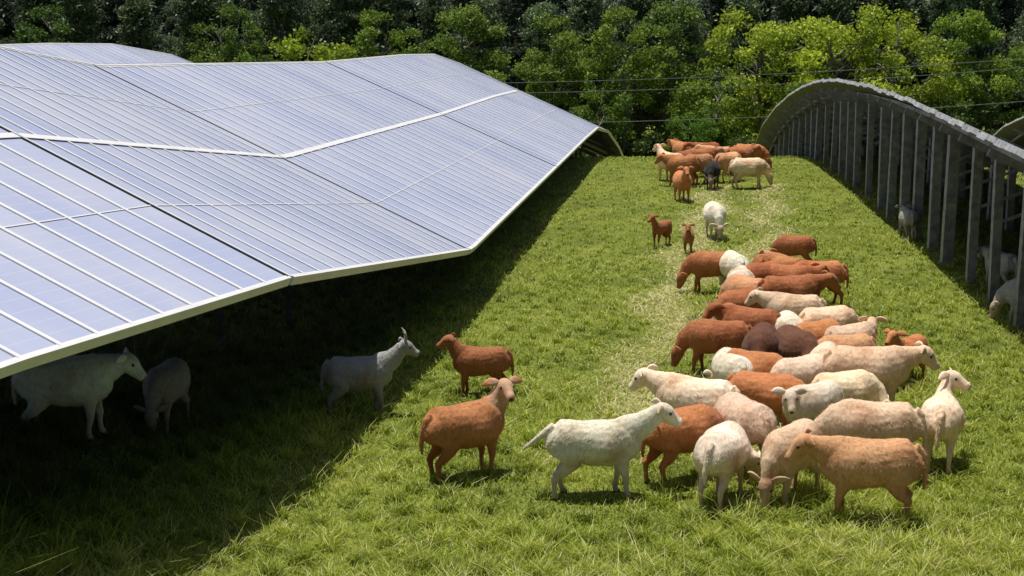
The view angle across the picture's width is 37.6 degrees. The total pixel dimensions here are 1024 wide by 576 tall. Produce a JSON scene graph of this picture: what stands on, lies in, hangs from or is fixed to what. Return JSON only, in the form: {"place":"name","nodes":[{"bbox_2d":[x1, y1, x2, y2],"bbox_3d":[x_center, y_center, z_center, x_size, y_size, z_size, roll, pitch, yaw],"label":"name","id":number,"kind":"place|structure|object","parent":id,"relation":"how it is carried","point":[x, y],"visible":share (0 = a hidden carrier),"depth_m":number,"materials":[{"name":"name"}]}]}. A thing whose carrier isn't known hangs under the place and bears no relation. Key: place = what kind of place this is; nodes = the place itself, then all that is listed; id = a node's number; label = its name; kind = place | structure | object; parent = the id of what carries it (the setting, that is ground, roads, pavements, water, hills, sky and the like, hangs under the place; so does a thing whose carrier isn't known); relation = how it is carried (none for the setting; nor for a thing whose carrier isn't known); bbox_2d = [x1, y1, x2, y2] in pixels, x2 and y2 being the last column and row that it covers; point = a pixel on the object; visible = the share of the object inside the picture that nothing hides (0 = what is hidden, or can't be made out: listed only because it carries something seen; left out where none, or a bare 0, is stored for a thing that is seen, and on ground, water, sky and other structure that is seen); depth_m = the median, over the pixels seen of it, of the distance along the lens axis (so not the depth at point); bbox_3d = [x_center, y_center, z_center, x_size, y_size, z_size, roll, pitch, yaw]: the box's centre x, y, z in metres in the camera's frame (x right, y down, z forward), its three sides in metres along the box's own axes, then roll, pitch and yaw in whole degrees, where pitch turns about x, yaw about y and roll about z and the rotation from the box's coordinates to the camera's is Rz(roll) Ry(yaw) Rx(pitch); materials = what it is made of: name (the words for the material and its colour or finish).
{"place":"outdoors","nodes":[
{"label":"outdoors","id":0,"kind":"place"},
{"bbox_2d":[0,26,1023,575],"bbox_3d":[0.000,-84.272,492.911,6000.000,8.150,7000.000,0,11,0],"label":"ground","id":1,"kind":"structure","parent":0,"point":[788,174],"depth_m":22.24,"materials":[{"name":"green plant"}]},
{"bbox_2d":[0,0,20,43],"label":"pine tree","id":2,"kind":"object","parent":1,"relation":"on","point":[6,17],"visible":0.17,"depth_m":120.59,"materials":[{"name":"green plant"}]},
{"bbox_2d":[0,0,72,43],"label":"pine tree","id":3,"kind":"object","parent":1,"relation":"on","point":[25,5],"visible":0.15,"depth_m":114.72,"materials":[{"name":"green plant"}]},
{"bbox_2d":[12,3,70,43],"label":"broadleaf tree","id":4,"kind":"object","parent":1,"relation":"on","point":[30,33],"visible":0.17,"depth_m":110.03,"materials":[{"name":"green plant"}]},
{"bbox_2d":[43,0,106,42],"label":"pine tree","id":5,"kind":"object","parent":1,"relation":"on","point":[82,27],"visible":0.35,"depth_m":113.68,"materials":[{"name":"green plant"}]},
{"bbox_2d":[11,347,146,441],"bbox_3d":[-4.220,1.048,14.648,1.328,0.890,0.512,-1,11,-4],"label":"sheep","id":6,"kind":"object","parent":1,"relation":"on","point":[86,382],"visible":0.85,"depth_m":14.48},
{"bbox_2d":[0,43,192,64],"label":"solar panel row","id":7,"kind":"object","parent":1,"relation":"on","point":[100,53],"visible":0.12,"depth_m":50.56,"materials":[{"name":"blue glass"}]},
{"bbox_2d":[93,0,166,50],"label":"pine tree","id":8,"kind":"object","parent":1,"relation":"on","point":[112,35],"visible":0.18,"depth_m":120.23,"materials":[{"name":"green plant"}]},
{"bbox_2d":[113,0,167,52],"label":"pine tree","id":9,"kind":"object","parent":1,"relation":"on","point":[135,18],"visible":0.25,"depth_m":113.30,"materials":[{"name":"green plant"}]},
{"bbox_2d":[133,358,190,434],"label":"sheep","id":10,"kind":"object","parent":1,"relation":"on","point":[166,384],"visible":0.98,"depth_m":15.78},
{"bbox_2d":[147,0,188,52],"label":"pine tree","id":11,"kind":"object","parent":1,"relation":"on","point":[158,4],"visible":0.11,"depth_m":126.52,"materials":[{"name":"green plant"}]},
{"bbox_2d":[159,0,193,53],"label":"pine tree","id":12,"kind":"object","parent":1,"relation":"on","point":[168,11],"visible":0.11,"depth_m":120.52,"materials":[{"name":"green plant"}]},
{"bbox_2d":[162,0,239,61],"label":"pine tree","id":13,"kind":"object","parent":1,"relation":"on","point":[190,18],"visible":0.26,"depth_m":114.48,"materials":[{"name":"green plant"}]},
{"bbox_2d":[195,0,245,61],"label":"pine tree","id":14,"kind":"object","parent":1,"relation":"on","point":[214,6],"visible":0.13,"depth_m":113.74,"materials":[{"name":"green plant"}]},
{"bbox_2d":[186,3,277,62],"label":"broadleaf tree","id":15,"kind":"object","parent":1,"relation":"on","point":[227,11],"visible":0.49,"depth_m":110.38,"materials":[{"name":"green plant"}]},
{"bbox_2d":[241,0,319,61],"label":"pine tree","id":16,"kind":"object","parent":1,"relation":"on","point":[273,9],"visible":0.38,"depth_m":115.17,"materials":[{"name":"green plant"}]},
{"bbox_2d":[265,23,356,61],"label":"broadleaf tree","id":17,"kind":"object","parent":1,"relation":"on","point":[331,54],"visible":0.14,"depth_m":105.78,"materials":[{"name":"green plant"}]},
{"bbox_2d":[0,46,623,396],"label":"solar panel row","id":18,"kind":"object","parent":1,"relation":"on","point":[135,199],"visible":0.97,"depth_m":21.16,"materials":[{"name":"blue glass"}]},
{"bbox_2d":[289,0,383,60],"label":"pine tree","id":19,"kind":"object","parent":1,"relation":"on","point":[335,14],"visible":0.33,"depth_m":115.36,"materials":[{"name":"green plant"}]},
{"bbox_2d":[320,327,419,415],"bbox_3d":[-1.764,1.050,18.622,1.250,1.079,0.433,-1,11,-6],"label":"horned goat","id":20,"kind":"object","parent":1,"relation":"on","point":[342,375],"visible":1,"depth_m":18.50},
{"bbox_2d":[338,0,413,57],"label":"pine tree","id":21,"kind":"object","parent":1,"relation":"on","point":[385,6],"visible":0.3,"depth_m":115.97,"materials":[{"name":"green plant"}]},
{"bbox_2d":[341,8,434,59],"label":"broadleaf tree","id":22,"kind":"object","parent":1,"relation":"on","point":[365,20],"visible":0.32,"depth_m":108.78,"materials":[{"name":"green plant"}]},
{"bbox_2d":[405,0,459,60],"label":"pine tree","id":23,"kind":"object","parent":1,"relation":"on","point":[433,9],"visible":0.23,"depth_m":116.61,"materials":[{"name":"green plant"}]},
{"bbox_2d":[423,1,511,83],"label":"broadleaf tree","id":24,"kind":"object","parent":1,"relation":"on","point":[480,32],"visible":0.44,"depth_m":107.88,"materials":[{"name":"green plant"}]},
{"bbox_2d":[418,376,522,486],"bbox_3d":[-0.435,1.532,16.184,1.302,1.062,0.581,-7,13,-34],"label":"sheep","id":25,"kind":"object","parent":1,"relation":"on","point":[447,433],"visible":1,"depth_m":15.98},
{"bbox_2d":[436,332,514,395],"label":"sheep","id":26,"kind":"object","parent":1,"relation":"on","point":[496,362],"visible":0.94,"depth_m":19.60},
{"bbox_2d":[455,0,515,80],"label":"pine tree","id":27,"kind":"object","parent":1,"relation":"on","point":[487,9],"visible":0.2,"depth_m":113.09,"materials":[{"name":"green plant"}]},
{"bbox_2d":[478,0,568,92],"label":"pine tree","id":28,"kind":"object","parent":1,"relation":"on","point":[514,8],"visible":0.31,"depth_m":119.02,"materials":[{"name":"green plant"}]},
{"bbox_2d":[515,1,577,110],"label":"pine tree","id":29,"kind":"object","parent":1,"relation":"on","point":[535,36],"visible":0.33,"depth_m":115.37,"materials":[{"name":"green plant"}]},
{"bbox_2d":[510,12,588,106],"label":"broadleaf tree","id":30,"kind":"object","parent":1,"relation":"on","point":[548,74],"visible":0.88,"depth_m":105.84,"materials":[{"name":"green plant"}]},
{"bbox_2d":[545,0,614,115],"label":"pine tree","id":31,"kind":"object","parent":1,"relation":"on","point":[562,7],"visible":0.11,"depth_m":120.96,"materials":[{"name":"green plant"}]},
{"bbox_2d":[556,0,619,127],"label":"pine tree","id":32,"kind":"object","parent":1,"relation":"on","point":[581,24],"visible":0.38,"depth_m":115.98,"materials":[{"name":"green plant"}]},
{"bbox_2d":[568,80,635,156],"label":"broadleaf tree","id":33,"kind":"object","parent":1,"relation":"on","point":[613,116],"visible":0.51,"depth_m":102.13,"materials":[{"name":"green plant"}]},
{"bbox_2d":[523,397,681,500],"bbox_3d":[0.928,1.667,15.469,1.660,1.026,0.497,0,11,-2],"label":"sheep","id":34,"kind":"object","parent":1,"relation":"on","point":[571,445],"visible":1,"depth_m":15.33},
{"bbox_2d":[572,5,679,149],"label":"broadleaf tree","id":35,"kind":"object","parent":1,"relation":"on","point":[591,68],"visible":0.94,"depth_m":104.09,"materials":[{"name":"green plant"}]},
{"bbox_2d":[598,0,670,145],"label":"pine tree","id":36,"kind":"object","parent":1,"relation":"on","point":[641,7],"visible":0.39,"depth_m":115.68,"materials":[{"name":"green plant"}]},
{"bbox_2d":[626,132,670,157],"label":"bush","id":37,"kind":"object","parent":1,"relation":"on","point":[640,148],"visible":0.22,"depth_m":101.91,"materials":[{"name":"green plant"}]},
{"bbox_2d":[648,214,671,246],"bbox_3d":[3.145,-1.237,31.965,0.301,0.731,0.880,9,14,39],"label":"lamb","id":38,"kind":"object","parent":1,"relation":"on","point":[663,228],"visible":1,"depth_m":31.87},
{"bbox_2d":[615,0,721,139],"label":"broadleaf tree","id":39,"kind":"object","parent":1,"relation":"on","point":[665,16],"visible":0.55,"depth_m":107.12,"materials":[{"name":"green plant"}]},
{"bbox_2d":[640,0,715,143],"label":"pine tree","id":40,"kind":"object","parent":1,"relation":"on","point":[693,38],"visible":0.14,"depth_m":115.37,"materials":[{"name":"green plant"}]},
{"bbox_2d":[654,152,701,186],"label":"sheep","id":41,"kind":"object","parent":1,"relation":"on","point":[672,162],"visible":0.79,"depth_m":42.34},
{"bbox_2d":[641,403,723,485],"bbox_3d":[1.871,1.655,16.004,1.207,0.846,0.522,-6,12,-29],"label":"sheep","id":42,"kind":"object","parent":1,"relation":"on","point":[671,442],"visible":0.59,"depth_m":15.74},
{"bbox_2d":[673,166,693,202],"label":"sheep","id":43,"kind":"object","parent":1,"relation":"on","point":[682,180],"visible":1,"depth_m":39.05},
{"bbox_2d":[628,364,739,408],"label":"sheep","id":44,"kind":"object","parent":1,"relation":"on","point":[674,390],"visible":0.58,"depth_m":17.02},
{"bbox_2d":[662,105,719,152],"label":"broadleaf tree","id":45,"kind":"object","parent":1,"relation":"on","point":[694,128],"visible":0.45,"depth_m":100.08,"materials":[{"name":"green plant"}]},
{"bbox_2d":[676,250,726,293],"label":"sheep","id":46,"kind":"object","parent":1,"relation":"on","point":[699,265],"visible":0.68,"depth_m":26.36},
{"bbox_2d":[663,66,756,146],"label":"broadleaf tree","id":47,"kind":"object","parent":1,"relation":"on","point":[709,94],"visible":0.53,"depth_m":102.65,"materials":[{"name":"green plant"}]},
{"bbox_2d":[671,318,752,375],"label":"sheep","id":48,"kind":"object","parent":1,"relation":"on","point":[701,337],"visible":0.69,"depth_m":20.55},
{"bbox_2d":[703,161,720,189],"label":"sheep","id":49,"kind":"object","parent":1,"relation":"on","point":[712,171],"visible":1,"depth_m":41.38},
{"bbox_2d":[703,201,728,239],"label":"sheep","id":50,"kind":"object","parent":1,"relation":"on","point":[714,213],"visible":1,"depth_m":32.40},
{"bbox_2d":[692,0,752,112],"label":"pine tree","id":51,"kind":"object","parent":1,"relation":"on","point":[716,6],"visible":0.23,"depth_m":121.91,"materials":[{"name":"green plant"}]},
{"bbox_2d":[693,420,760,514],"bbox_3d":[2.166,1.790,15.269,0.570,0.831,1.158,5,12,25],"label":"sheep","id":52,"kind":"object","parent":1,"relation":"on","point":[723,452],"visible":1,"depth_m":14.92},
{"bbox_2d":[703,347,753,379],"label":"sheep","id":53,"kind":"object","parent":1,"relation":"on","point":[724,365],"visible":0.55,"depth_m":18.67},
{"bbox_2d":[714,151,743,182],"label":"sheep","id":54,"kind":"object","parent":1,"relation":"on","point":[723,160],"visible":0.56,"depth_m":42.98},
{"bbox_2d":[717,250,749,284],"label":"sheep","id":55,"kind":"object","parent":1,"relation":"on","point":[730,260],"visible":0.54,"depth_m":25.97},
{"bbox_2d":[712,286,762,319],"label":"sheep","id":56,"kind":"object","parent":1,"relation":"on","point":[738,296],"visible":0.38,"depth_m":22.59},
{"bbox_2d":[716,274,760,300],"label":"sheep","id":57,"kind":"object","parent":1,"relation":"on","point":[736,281],"visible":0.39,"depth_m":23.84},
{"bbox_2d":[702,300,780,326],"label":"sheep","id":58,"kind":"object","parent":1,"relation":"on","point":[752,317],"visible":0.4,"depth_m":21.30},
{"bbox_2d":[708,0,777,140],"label":"pine tree","id":59,"kind":"object","parent":1,"relation":"on","point":[752,7],"visible":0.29,"depth_m":115.02,"materials":[{"name":"green plant"}]},
{"bbox_2d":[726,144,762,174],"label":"sheep","id":60,"kind":"object","parent":1,"relation":"on","point":[749,151],"visible":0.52,"depth_m":44.92},
{"bbox_2d":[713,391,776,483],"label":"sheep","id":61,"kind":"object","parent":1,"relation":"on","point":[756,420],"visible":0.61,"depth_m":15.89},
{"bbox_2d":[728,158,772,188],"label":"sheep","id":62,"kind":"object","parent":1,"relation":"on","point":[740,168],"visible":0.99,"depth_m":41.55},
{"bbox_2d":[724,348,783,372],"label":"sheep","id":63,"kind":"object","parent":1,"relation":"on","point":[763,362],"visible":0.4,"depth_m":18.60},
{"bbox_2d":[741,322,778,353],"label":"sheep","id":64,"kind":"object","parent":1,"relation":"on","point":[762,337],"visible":0.51,"depth_m":19.78},
{"bbox_2d":[729,0,794,124],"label":"pine tree","id":65,"kind":"object","parent":1,"relation":"on","point":[764,4],"visible":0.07,"depth_m":121.86,"materials":[{"name":"green plant"}]},
{"bbox_2d":[746,260,779,278],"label":"sheep","id":66,"kind":"object","parent":1,"relation":"on","point":[761,270],"visible":0.29,"depth_m":24.86},
{"bbox_2d":[727,370,804,426],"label":"sheep","id":67,"kind":"object","parent":1,"relation":"on","point":[755,386],"visible":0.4,"depth_m":17.51},
{"bbox_2d":[698,6,835,142],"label":"broadleaf tree","id":68,"kind":"object","parent":1,"relation":"on","point":[726,32],"visible":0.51,"depth_m":105.32,"materials":[{"name":"green plant"}]},
{"bbox_2d":[759,248,803,264],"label":"sheep","id":69,"kind":"object","parent":1,"relation":"on","point":[774,255],"visible":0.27,"depth_m":25.85},
{"bbox_2d":[747,418,821,509],"bbox_3d":[2.813,1.792,15.299,0.513,0.821,1.182,8,13,37],"label":"sheep","id":70,"kind":"object","parent":1,"relation":"on","point":[775,463],"visible":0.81,"depth_m":14.99},
{"bbox_2d":[744,287,826,315],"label":"sheep","id":71,"kind":"object","parent":1,"relation":"on","point":[779,302],"visible":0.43,"depth_m":22.23},
{"bbox_2d":[752,0,819,132],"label":"pine tree","id":72,"kind":"object","parent":1,"relation":"on","point":[793,10],"visible":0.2,"depth_m":114.64,"materials":[{"name":"green plant"}]},
{"bbox_2d":[774,310,802,328],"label":"sheep","id":73,"kind":"object","parent":1,"relation":"on","point":[789,317],"visible":0.26,"depth_m":20.93},
{"bbox_2d":[771,234,816,260],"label":"sheep","id":74,"kind":"object","parent":1,"relation":"on","point":[804,246],"visible":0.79,"depth_m":28.90},
{"bbox_2d":[776,324,817,357],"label":"sheep","id":75,"kind":"object","parent":1,"relation":"on","point":[795,341],"visible":0.51,"depth_m":19.62},
{"bbox_2d":[770,353,824,418],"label":"sheep","id":76,"kind":"object","parent":1,"relation":"on","point":[807,369],"visible":0.41,"depth_m":18.31},
{"bbox_2d":[757,270,840,308],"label":"sheep","id":77,"kind":"object","parent":1,"relation":"on","point":[813,284],"visible":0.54,"depth_m":23.37},
{"bbox_2d":[770,262,829,275],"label":"sheep","id":78,"kind":"object","parent":1,"relation":"on","point":[789,269],"visible":0.38,"depth_m":24.81},
{"bbox_2d":[771,379,843,424],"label":"sheep","id":79,"kind":"object","parent":1,"relation":"on","point":[811,401],"visible":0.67,"depth_m":16.99},
{"bbox_2d":[796,318,838,339],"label":"sheep","id":80,"kind":"object","parent":1,"relation":"on","point":[818,328],"visible":0.32,"depth_m":20.39},
{"bbox_2d":[793,259,849,304],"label":"sheep","id":81,"kind":"object","parent":1,"relation":"on","point":[838,269],"visible":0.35,"depth_m":25.18},
{"bbox_2d":[749,2,905,101],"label":"broadleaf tree","id":82,"kind":"object","parent":1,"relation":"on","point":[831,34],"visible":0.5,"depth_m":103.76,"materials":[{"name":"green plant"}]},
{"bbox_2d":[783,0,875,86],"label":"pine tree","id":83,"kind":"object","parent":1,"relation":"on","point":[832,9],"visible":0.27,"depth_m":113.72,"materials":[{"name":"green plant"}]},
{"bbox_2d":[798,305,860,325],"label":"sheep","id":84,"kind":"object","parent":1,"relation":"on","point":[842,314],"visible":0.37,"depth_m":21.24},
{"bbox_2d":[817,333,877,346],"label":"sheep","id":85,"kind":"object","parent":1,"relation":"on","point":[860,339],"visible":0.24,"depth_m":19.56},
{"bbox_2d":[811,368,890,401],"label":"sheep","id":86,"kind":"object","parent":1,"relation":"on","point":[862,384],"visible":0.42,"depth_m":17.69},
{"bbox_2d":[784,428,927,522],"bbox_3d":[3.364,1.857,14.713,1.403,0.903,0.535,1,11,6],"label":"sheep","id":87,"kind":"object","parent":1,"relation":"on","point":[896,467],"visible":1,"depth_m":14.52},
{"bbox_2d":[824,316,887,338],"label":"sheep","id":88,"kind":"object","parent":1,"relation":"on","point":[867,326],"visible":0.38,"depth_m":20.36},
{"bbox_2d":[814,398,927,449],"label":"sheep","id":89,"kind":"object","parent":1,"relation":"on","point":[851,417],"visible":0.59,"depth_m":15.85},
{"bbox_2d":[823,341,939,401],"bbox_3d":[4.523,1.145,18.507,1.472,0.968,0.557,1,11,6],"label":"sheep","id":90,"kind":"object","parent":1,"relation":"on","point":[891,367],"visible":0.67,"depth_m":18.32},
{"bbox_2d":[755,78,1023,328],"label":"solar panel row","id":91,"kind":"object","parent":1,"relation":"on","point":[845,121],"visible":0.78,"depth_m":34.41,"materials":[{"name":"grey glass"}]},
{"bbox_2d":[848,0,933,105],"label":"pine tree","id":92,"kind":"object","parent":1,"relation":"on","point":[897,4],"visible":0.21,"depth_m":116.24,"materials":[{"name":"green plant"}]},
{"bbox_2d":[836,8,968,103],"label":"broadleaf tree","id":93,"kind":"object","parent":1,"relation":"on","point":[912,43],"visible":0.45,"depth_m":104.50,"materials":[{"name":"green plant"}]},
{"bbox_2d":[883,328,927,387],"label":"sheep","id":94,"kind":"object","parent":1,"relation":"on","point":[893,337],"visible":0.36,"depth_m":19.86},
{"bbox_2d":[895,205,918,241],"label":"sheep","id":95,"kind":"object","parent":1,"relation":"on","point":[908,217],"visible":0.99,"depth_m":32.34},
{"bbox_2d":[899,0,936,97],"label":"pine tree","id":96,"kind":"object","parent":1,"relation":"on","point":[924,22],"visible":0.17,"depth_m":123.25,"materials":[{"name":"green plant"}]},
{"bbox_2d":[921,368,971,475],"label":"sheep","id":97,"kind":"object","parent":1,"relation":"on","point":[942,409],"visible":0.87,"depth_m":16.21},
{"bbox_2d":[919,93,977,125],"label":"broadleaf tree","id":98,"kind":"object","parent":1,"relation":"on","point":[956,109],"visible":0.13,"depth_m":103.37,"materials":[{"name":"green plant"}]},
{"bbox_2d":[909,0,994,122],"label":"pine tree","id":99,"kind":"object","parent":1,"relation":"on","point":[953,5],"visible":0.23,"depth_m":116.02,"materials":[{"name":"green plant"}]},
{"bbox_2d":[915,7,1018,119],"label":"broadleaf tree","id":100,"kind":"object","parent":1,"relation":"on","point":[976,26],"visible":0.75,"depth_m":105.95,"materials":[{"name":"green plant"}]},
{"bbox_2d":[943,0,1017,132],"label":"pine tree","id":101,"kind":"object","parent":1,"relation":"on","point":[989,6],"visible":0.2,"depth_m":115.87,"materials":[{"name":"green plant"}]},
{"bbox_2d":[977,246,1017,286],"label":"sheep","id":102,"kind":"object","parent":1,"relation":"on","point":[1008,264],"visible":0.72,"depth_m":26.73},
{"bbox_2d":[972,0,1023,131],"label":"pine tree","id":103,"kind":"object","parent":1,"relation":"on","point":[1005,6],"visible":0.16,"depth_m":121.07,"materials":[{"name":"green plant"}]},
{"bbox_2d":[989,278,1015,324],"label":"sheep","id":104,"kind":"object","parent":1,"relation":"on","point":[1005,293],"visible":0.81,"depth_m":23.99},
{"bbox_2d":[988,1,1023,108],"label":"pine tree","id":105,"kind":"object","parent":1,"relation":"on","point":[1019,32],"visible":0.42,"depth_m":115.94,"materials":[{"name":"green plant"}]},
{"bbox_2d":[993,116,1023,149],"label":"solar panel row","id":106,"kind":"object","parent":1,"relation":"on","point":[1012,132],"visible":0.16,"depth_m":63.62,"materials":[{"name":"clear glass"}]},
{"bbox_2d":[997,41,1023,124],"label":"broadleaf tree","id":107,"kind":"object","parent":1,"relation":"on","point":[1016,55],"visible":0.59,"depth_m":107.59,"materials":[{"name":"green plant"}]},
{"bbox_2d":[511,58,1023,122],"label":"power line","id":108,"kind":"object","parent":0,"point":[770,84],"visible":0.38,"depth_m":94.62,"materials":[{"name":"metal"}]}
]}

